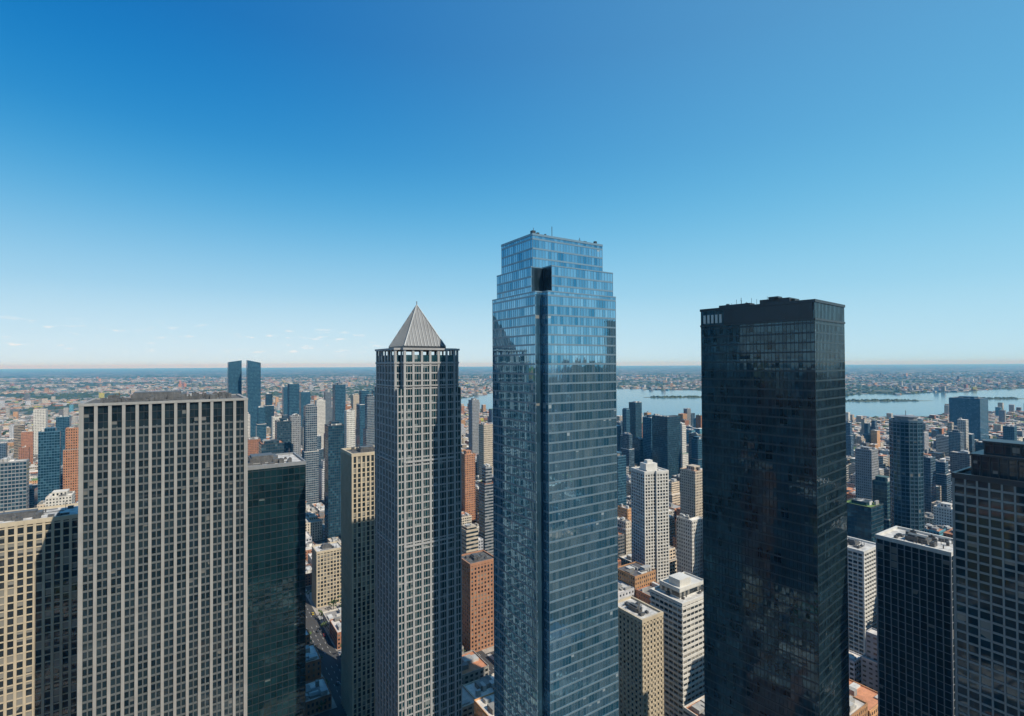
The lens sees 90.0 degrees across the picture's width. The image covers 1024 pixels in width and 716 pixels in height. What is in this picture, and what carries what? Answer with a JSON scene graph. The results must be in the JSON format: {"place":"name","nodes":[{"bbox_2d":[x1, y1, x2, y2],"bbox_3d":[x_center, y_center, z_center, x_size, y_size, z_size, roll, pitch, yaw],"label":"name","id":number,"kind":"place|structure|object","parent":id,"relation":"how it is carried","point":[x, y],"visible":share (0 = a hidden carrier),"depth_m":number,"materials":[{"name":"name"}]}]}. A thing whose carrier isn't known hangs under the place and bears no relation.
{"place":"outdoors","nodes":[
{"label":"outdoors","id":0,"kind":"place"},
{"bbox_2d":[0,364,1023,715],"bbox_3d":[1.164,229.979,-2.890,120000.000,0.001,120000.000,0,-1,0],"label":"ground","id":1,"kind":"structure","parent":0,"point":[330,662],"depth_m":12077.50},
{"bbox_2d":[0,457,28,511],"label":"office tower","id":2,"kind":"structure","parent":1,"relation":"on","point":[14,483],"depth_m":510.62,"materials":[{"name":"white concrete"}]},
{"bbox_2d":[0,502,77,715],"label":"beige stone office","id":3,"kind":"structure","parent":1,"relation":"on","point":[38,601],"depth_m":245.69,"materials":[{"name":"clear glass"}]},
{"bbox_2d":[0,518,77,715],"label":"window glass","id":4,"kind":"structure","parent":3,"relation":"in","point":[74,523],"depth_m":245.52,"materials":[{"name":"black glass"}]},
{"bbox_2d":[33,408,47,454],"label":"apartment tower","id":5,"kind":"structure","parent":1,"relation":"on","point":[40,419],"depth_m":1187.89,"materials":[{"name":"white concrete"}]},
{"bbox_2d":[38,427,60,502],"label":"apartment tower","id":6,"kind":"structure","parent":1,"relation":"on","point":[49,460],"depth_m":689.29,"materials":[{"name":"blue glass"}]},
{"bbox_2d":[45,489,74,506],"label":"apartment tower","id":7,"kind":"structure","parent":1,"relation":"on","point":[59,497],"depth_m":551.79,"materials":[{"name":"white concrete"}]},
{"bbox_2d":[56,415,70,465],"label":"office tower","id":8,"kind":"structure","parent":1,"relation":"on","point":[63,423],"depth_m":990.34,"materials":[{"name":"blue glass"}]},
{"bbox_2d":[63,425,78,502],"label":"brick apartment tower","id":9,"kind":"structure","parent":1,"relation":"on","point":[70,466],"depth_m":710.09,"materials":[{"name":"brick"}]},
{"bbox_2d":[77,400,247,715],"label":"piers","id":10,"kind":"structure","parent":1,"relation":"on","point":[80,559],"depth_m":212.43,"materials":[{"name":"concrete"}]},
{"bbox_2d":[82,400,243,715],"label":"concrete office slab","id":11,"kind":"structure","parent":1,"relation":"on","point":[143,414],"depth_m":213.56,"materials":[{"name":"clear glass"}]},
{"bbox_2d":[78,394,247,406],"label":"parapet","id":12,"kind":"structure","parent":11,"relation":"on","point":[86,403],"depth_m":214.35,"materials":[{"name":"concrete"}]},
{"bbox_2d":[82,400,243,715],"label":"window glass","id":13,"kind":"structure","parent":11,"relation":"in","point":[217,405],"depth_m":213.57,"materials":[{"name":"black glass"}]},
{"bbox_2d":[89,395,240,402],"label":"roof deck","id":14,"kind":"structure","parent":11,"relation":"on","point":[98,400],"depth_m":229.89,"materials":[{"name":"grey concrete"}]},
{"bbox_2d":[100,390,230,402],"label":"rooftop plant","id":15,"kind":"object","parent":14,"relation":"on","point":[155,395],"visible":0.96,"depth_m":225.08,"materials":[{"name":"metal"}]},
{"bbox_2d":[82,420,243,715],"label":"spandrels","id":16,"kind":"object","parent":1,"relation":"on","point":[131,615],"visible":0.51,"depth_m":213.33,"materials":[{"name":"grey concrete"}]},
{"bbox_2d":[87,420,240,715],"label":"mullions","id":17,"kind":"object","parent":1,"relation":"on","point":[168,571],"visible":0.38,"depth_m":213.56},
{"bbox_2d":[227,360,241,394],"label":"blue glass twin tower","id":18,"kind":"structure","parent":1,"relation":"on","point":[234,377],"depth_m":1386.83,"materials":[{"name":"blue glass"}]},
{"bbox_2d":[248,412,251,437],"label":"apartment tower","id":19,"kind":"structure","parent":1,"relation":"on","point":[249,436],"depth_m":1144.84,"materials":[{"name":"beige concrete"}]},
{"bbox_2d":[246,360,260,436],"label":"blue glass twin tower","id":20,"kind":"structure","parent":1,"relation":"on","point":[253,382],"depth_m":1365.02,"materials":[{"name":"blue glass"}]},
{"bbox_2d":[256,406,265,440],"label":"office tower","id":21,"kind":"structure","parent":1,"relation":"on","point":[261,429],"depth_m":1191.17,"materials":[{"name":"blue glass"}]},
{"bbox_2d":[263,393,273,426],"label":"office tower","id":22,"kind":"structure","parent":1,"relation":"on","point":[269,408],"depth_m":1538.43,"materials":[{"name":"blue glass"}]},
{"bbox_2d":[259,439,283,453],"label":"office tower","id":23,"kind":"structure","parent":1,"relation":"on","point":[273,446],"depth_m":630.09,"materials":[{"name":"blue glass"}]},
{"bbox_2d":[269,415,281,438],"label":"apartment tower","id":24,"kind":"structure","parent":1,"relation":"on","point":[275,417],"depth_m":989.27,"materials":[{"name":"beige concrete"}]},
{"bbox_2d":[247,450,305,715],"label":"green glass office","id":25,"kind":"structure","parent":1,"relation":"on","point":[276,646],"depth_m":275.85,"materials":[{"name":"glass"}]},
{"bbox_2d":[247,465,304,715],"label":"window glass","id":26,"kind":"structure","parent":25,"relation":"in","point":[299,469],"depth_m":275.57,"materials":[{"name":"glass"}]},
{"bbox_2d":[275,418,290,452],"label":"office tower","id":27,"kind":"structure","parent":1,"relation":"on","point":[283,429],"depth_m":840.43,"materials":[{"name":"blue glass"}]},
{"bbox_2d":[282,386,287,414],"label":"office tower","id":28,"kind":"structure","parent":1,"relation":"on","point":[284,400],"depth_m":1686.44,"materials":[{"name":"blue glass"}]},
{"bbox_2d":[288,382,298,419],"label":"office tower","id":29,"kind":"structure","parent":1,"relation":"on","point":[293,398],"depth_m":1090.91,"materials":[{"name":"blue glass"}]},
{"bbox_2d":[289,413,300,456],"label":"apartment tower","id":30,"kind":"structure","parent":1,"relation":"on","point":[295,419],"depth_m":852.29,"materials":[{"name":"grey concrete"}]},
{"bbox_2d":[299,391,309,425],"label":"office tower","id":31,"kind":"structure","parent":1,"relation":"on","point":[304,398],"depth_m":1485.99,"materials":[{"name":"blue glass"}]},
{"bbox_2d":[302,404,318,506],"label":"office tower","id":32,"kind":"structure","parent":1,"relation":"on","point":[310,453],"depth_m":790.70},
{"bbox_2d":[315,399,324,447],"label":"apartment tower","id":33,"kind":"structure","parent":1,"relation":"on","point":[320,404],"depth_m":1339.15,"materials":[{"name":"beige concrete"}]},
{"bbox_2d":[312,541,340,607],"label":"office block","id":34,"kind":"structure","parent":1,"relation":"on","point":[326,573],"depth_m":492.00,"materials":[{"name":"beige concrete"}]},
{"bbox_2d":[318,550,340,606],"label":"window glass","id":35,"kind":"structure","parent":34,"relation":"in","point":[328,562],"depth_m":491.26,"materials":[{"name":"black glass"}]},
{"bbox_2d":[324,391,331,423],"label":"office tower","id":36,"kind":"structure","parent":1,"relation":"on","point":[328,404],"depth_m":1589.32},
{"bbox_2d":[324,421,343,542],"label":"office tower","id":37,"kind":"structure","parent":1,"relation":"on","point":[333,438],"depth_m":649.23,"materials":[{"name":"blue glass"}]},
{"bbox_2d":[332,383,345,423],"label":"office tower","id":38,"kind":"structure","parent":1,"relation":"on","point":[338,399],"depth_m":1189.42,"materials":[{"name":"blue glass"}]},
{"bbox_2d":[344,408,354,447],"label":"apartment tower","id":39,"kind":"structure","parent":1,"relation":"on","point":[349,428],"depth_m":892.90,"materials":[{"name":"beige concrete"}]},
{"bbox_2d":[351,393,358,427],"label":"apartment tower","id":40,"kind":"structure","parent":1,"relation":"on","point":[354,399],"depth_m":1488.47,"materials":[{"name":"beige concrete"}]},
{"bbox_2d":[341,445,374,715],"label":"pilaster apartment tower","id":41,"kind":"structure","parent":1,"relation":"on","point":[357,581],"depth_m":332.90,"materials":[{"name":"beige concrete"}]},
{"bbox_2d":[354,455,373,715],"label":"window glass","id":42,"kind":"structure","parent":41,"relation":"in","point":[372,456],"depth_m":332.41,"materials":[{"name":"black glass"}]},
{"bbox_2d":[356,389,368,446],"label":"office tower","id":43,"kind":"structure","parent":1,"relation":"on","point":[360,416],"depth_m":1087.87,"materials":[{"name":"blue glass"}]},
{"bbox_2d":[363,394,374,445],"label":"office tower","id":44,"kind":"structure","parent":1,"relation":"on","point":[369,434],"depth_m":991.97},
{"bbox_2d":[311,500,493,697],"bbox_3d":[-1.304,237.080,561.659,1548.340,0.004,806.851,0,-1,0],"label":"road markings","id":45,"kind":"object","parent":1,"relation":"on","point":[339,651],"visible":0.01,"depth_m":408.64,"materials":[{"name":"paint"}]},
{"bbox_2d":[375,301,461,715],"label":"pyramid roof skyscraper","id":46,"kind":"structure","parent":1,"relation":"on","point":[418,595],"depth_m":238.22,"materials":[{"name":"grey stone"}]},
{"bbox_2d":[378,355,453,715],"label":"window glass","id":47,"kind":"structure","parent":46,"relation":"in","point":[408,357],"depth_m":237.62,"materials":[{"name":"black glass"}]},
{"bbox_2d":[461,450,474,523],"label":"brick apartment tower","id":48,"kind":"structure","parent":1,"relation":"on","point":[468,481],"depth_m":711.61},
{"bbox_2d":[462,523,477,553],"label":"office tower","id":49,"kind":"structure","parent":1,"relation":"on","point":[469,537],"depth_m":463.23,"materials":[{"name":"beige concrete"}]},
{"bbox_2d":[468,398,478,453],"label":"apartment tower","id":50,"kind":"structure","parent":1,"relation":"on","point":[473,411],"depth_m":1290.12,"materials":[{"name":"grey concrete"}]},
{"bbox_2d":[462,550,493,651],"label":"brick apartment block","id":51,"kind":"structure","parent":1,"relation":"on","point":[477,601],"depth_m":413.71,"materials":[{"name":"orange brick"}]},
{"bbox_2d":[462,562,492,650],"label":"window glass","id":52,"kind":"structure","parent":51,"relation":"in","point":[488,562],"depth_m":412.98,"materials":[{"name":"black glass"}]},
{"bbox_2d":[479,464,492,554],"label":"apartment tower","id":53,"kind":"structure","parent":1,"relation":"on","point":[486,508],"depth_m":602.48,"materials":[{"name":"grey concrete"}]},
{"bbox_2d":[479,422,492,479],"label":"apartment tower","id":54,"kind":"structure","parent":1,"relation":"on","point":[485,443],"depth_m":892.34,"materials":[{"name":"beige concrete"}]},
{"bbox_2d":[29,422,970,715],"bbox_3d":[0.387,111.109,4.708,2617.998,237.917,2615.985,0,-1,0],"label":"downtown building mass","id":55,"kind":"structure","parent":1,"relation":"on","point":[637,580],"depth_m":530.67,"materials":[{"name":"grey concrete"}]},
{"bbox_2d":[0,394,1023,479],"bbox_3d":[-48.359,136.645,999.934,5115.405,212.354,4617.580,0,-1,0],"label":"city building mass","id":56,"kind":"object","parent":1,"relation":"on","point":[867,431],"visible":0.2,"depth_m":1495.31,"materials":[{"name":"grey concrete"}]},
{"bbox_2d":[0,372,1023,415],"bbox_3d":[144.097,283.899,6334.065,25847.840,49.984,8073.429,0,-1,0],"label":"distant suburb mass","id":57,"kind":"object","parent":1,"relation":"on","point":[28,402],"visible":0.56,"depth_m":5364.61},
{"bbox_2d":[0,371,1023,438],"bbox_3d":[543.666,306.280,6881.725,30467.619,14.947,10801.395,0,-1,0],"label":"distant woodland","id":58,"kind":"object","parent":1,"relation":"on","point":[350,390],"visible":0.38,"depth_m":5648.48,"materials":[{"name":"green plant"}]},
{"bbox_2d":[10,418,1023,715],"bbox_3d":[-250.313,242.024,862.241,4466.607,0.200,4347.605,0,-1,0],"label":"pavements","id":59,"kind":"structure","parent":1,"relation":"on","point":[336,606],"depth_m":480.18,"materials":[{"name":"grey concrete"}]},
{"bbox_2d":[306,532,672,708],"bbox_3d":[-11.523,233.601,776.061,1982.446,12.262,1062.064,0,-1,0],"label":"street trees","id":60,"kind":"object","parent":59,"relation":"on","point":[310,632],"visible":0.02,"depth_m":459.66,"materials":[{"name":"green plant"}]},
{"bbox_2d":[492,228,618,715],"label":"glass skyscraper","id":61,"kind":"structure","parent":1,"relation":"on","point":[555,544],"depth_m":211.26,"materials":[{"name":"glass"}]},
{"bbox_2d":[617,451,626,516],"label":"office tower","id":62,"kind":"structure","parent":1,"relation":"on","point":[621,480],"depth_m":690.89,"materials":[{"name":"blue glass"}]},
{"bbox_2d":[620,408,629,451],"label":"office tower","id":63,"kind":"structure","parent":1,"relation":"on","point":[625,419],"depth_m":1094.80,"materials":[{"name":"blue glass"}]},
{"bbox_2d":[629,401,641,437],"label":"office tower","id":64,"kind":"structure","parent":1,"relation":"on","point":[635,407],"depth_m":1140.87,"materials":[{"name":"blue glass"}]},
{"bbox_2d":[618,596,663,715],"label":"beige apartment block","id":65,"kind":"structure","parent":1,"relation":"on","point":[641,657],"depth_m":304.29,"materials":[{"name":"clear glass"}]},
{"bbox_2d":[620,612,661,715],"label":"window glass","id":66,"kind":"structure","parent":65,"relation":"in","point":[620,612],"depth_m":304.36,"materials":[{"name":"black glass"}]},
{"bbox_2d":[643,415,651,461],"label":"office tower","id":67,"kind":"structure","parent":1,"relation":"on","point":[647,436],"depth_m":991.08,"materials":[{"name":"blue glass"}]},
{"bbox_2d":[631,459,669,582],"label":"white apartment tower","id":68,"kind":"structure","parent":1,"relation":"on","point":[650,511],"depth_m":491.94,"materials":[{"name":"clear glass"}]},
{"bbox_2d":[632,471,667,582],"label":"window glass","id":69,"kind":"structure","parent":68,"relation":"in","point":[632,471],"depth_m":491.98,"materials":[{"name":"black glass"}]},
{"bbox_2d":[652,414,680,479],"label":"office tower","id":70,"kind":"structure","parent":1,"relation":"on","point":[666,442],"depth_m":885.72,"materials":[{"name":"blue glass"}]},
{"bbox_2d":[650,571,703,715],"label":"white stepped office","id":71,"kind":"structure","parent":1,"relation":"on","point":[677,599],"depth_m":324.76,"materials":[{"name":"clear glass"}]},
{"bbox_2d":[652,593,703,715],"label":"window glass","id":72,"kind":"structure","parent":71,"relation":"in","point":[657,599],"depth_m":323.91,"materials":[{"name":"black glass"}]},
{"bbox_2d":[681,423,687,467],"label":"apartment tower","id":73,"kind":"structure","parent":1,"relation":"on","point":[684,458],"depth_m":941.80,"materials":[{"name":"white concrete"}]},
{"bbox_2d":[676,513,702,578],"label":"apartment tower","id":74,"kind":"structure","parent":1,"relation":"on","point":[689,545],"depth_m":491.37,"materials":[{"name":"white concrete"}]},
{"bbox_2d":[680,464,702,517],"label":"apartment tower","id":75,"kind":"structure","parent":1,"relation":"on","point":[691,499],"depth_m":609.59,"materials":[{"name":"beige concrete"}]},
{"bbox_2d":[689,436,701,467],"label":"office tower","id":76,"kind":"structure","parent":1,"relation":"on","point":[696,449],"depth_m":873.14,"materials":[{"name":"blue glass"}]},
{"bbox_2d":[700,296,849,715],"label":"black office skyscraper","id":77,"kind":"structure","parent":1,"relation":"on","point":[775,570],"depth_m":213.93,"materials":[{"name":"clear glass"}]},
{"bbox_2d":[847,536,876,654],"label":"balcony apartment block","id":78,"kind":"structure","parent":1,"relation":"on","point":[862,602],"depth_m":387.30,"materials":[{"name":"white concrete"}]},
{"bbox_2d":[848,550,874,654],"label":"window glass","id":79,"kind":"structure","parent":78,"relation":"in","point":[854,553],"depth_m":387.30,"materials":[{"name":"black glass"}]},
{"bbox_2d":[847,498,883,542],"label":"office tower","id":80,"kind":"structure","parent":1,"relation":"on","point":[865,519],"depth_m":450.02,"materials":[{"name":"blue glass"}]},
{"bbox_2d":[855,446,878,499],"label":"apartment tower","id":81,"kind":"structure","parent":1,"relation":"on","point":[866,466],"depth_m":692.20,"materials":[{"name":"grey concrete"}]},
{"bbox_2d":[872,475,889,529],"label":"office tower","id":82,"kind":"structure","parent":1,"relation":"on","point":[881,488],"depth_m":512.45,"materials":[{"name":"blue glass"}]},
{"bbox_2d":[889,410,924,531],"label":"rounded glass tower","id":83,"kind":"structure","parent":1,"relation":"on","point":[906,459],"depth_m":449.75,"materials":[{"name":"glass"}]},
{"bbox_2d":[890,421,923,531],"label":"window glass","id":84,"kind":"structure","parent":83,"relation":"in","point":[894,425],"depth_m":449.44,"materials":[{"name":"glass"}]},
{"bbox_2d":[875,526,955,715],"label":"finned office block","id":85,"kind":"structure","parent":1,"relation":"on","point":[915,624],"depth_m":250.78,"materials":[{"name":"black glass"}]},
{"bbox_2d":[877,539,954,715],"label":"window glass","id":86,"kind":"structure","parent":85,"relation":"in","point":[930,560],"depth_m":250.36,"materials":[{"name":"glass"}]},
{"bbox_2d":[934,502,952,527],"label":"apartment tower","id":87,"kind":"structure","parent":1,"relation":"on","point":[943,514],"depth_m":613.37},
{"bbox_2d":[948,429,963,456],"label":"office tower","id":88,"kind":"structure","parent":1,"relation":"on","point":[956,440],"depth_m":1092.29,"materials":[{"name":"blue glass"}]},
{"bbox_2d":[975,439,984,451],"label":"office tower","id":89,"kind":"structure","parent":1,"relation":"on","point":[979,445],"depth_m":699.07,"materials":[{"name":"blue glass"}]},
{"bbox_2d":[951,438,1023,715],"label":"stepped crown tower","id":90,"kind":"structure","parent":1,"relation":"on","point":[988,522],"depth_m":190.95,"materials":[{"name":"brown stone"}]},
{"bbox_2d":[955,478,1023,715],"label":"window glass","id":91,"kind":"structure","parent":90,"relation":"in","point":[969,491],"depth_m":190.65,"materials":[{"name":"glass"}]},
{"bbox_2d":[1003,425,1019,440],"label":"office tower","id":92,"kind":"structure","parent":1,"relation":"on","point":[1009,432],"depth_m":944.20,"materials":[{"name":"blue glass"}]},
{"bbox_2d":[0,0,1023,368],"label":"sky","id":93,"kind":"structure","parent":0,"point":[184,183],"materials":[{"name":"blue"}]},
{"bbox_2d":[461,389,1023,417],"bbox_3d":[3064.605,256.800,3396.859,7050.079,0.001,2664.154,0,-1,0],"label":"bay water","id":94,"kind":"structure","parent":0,"point":[932,403],"depth_m":3012.30,"materials":[{"name":"blue liquid"}]},
{"bbox_2d":[645,397,1023,401],"bbox_3d":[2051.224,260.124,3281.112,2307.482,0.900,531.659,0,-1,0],"label":"bay islands","id":95,"kind":"object","parent":94,"relation":"in","point":[701,397],"visible":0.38,"depth_m":3450.83,"materials":[{"name":"plant"}]},
{"bbox_2d":[949,396,988,440],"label":"office tower","id":96,"kind":"structure","parent":0,"point":[973,410],"depth_m":1471.08,"materials":[{"name":"blue glass"}]}
]}

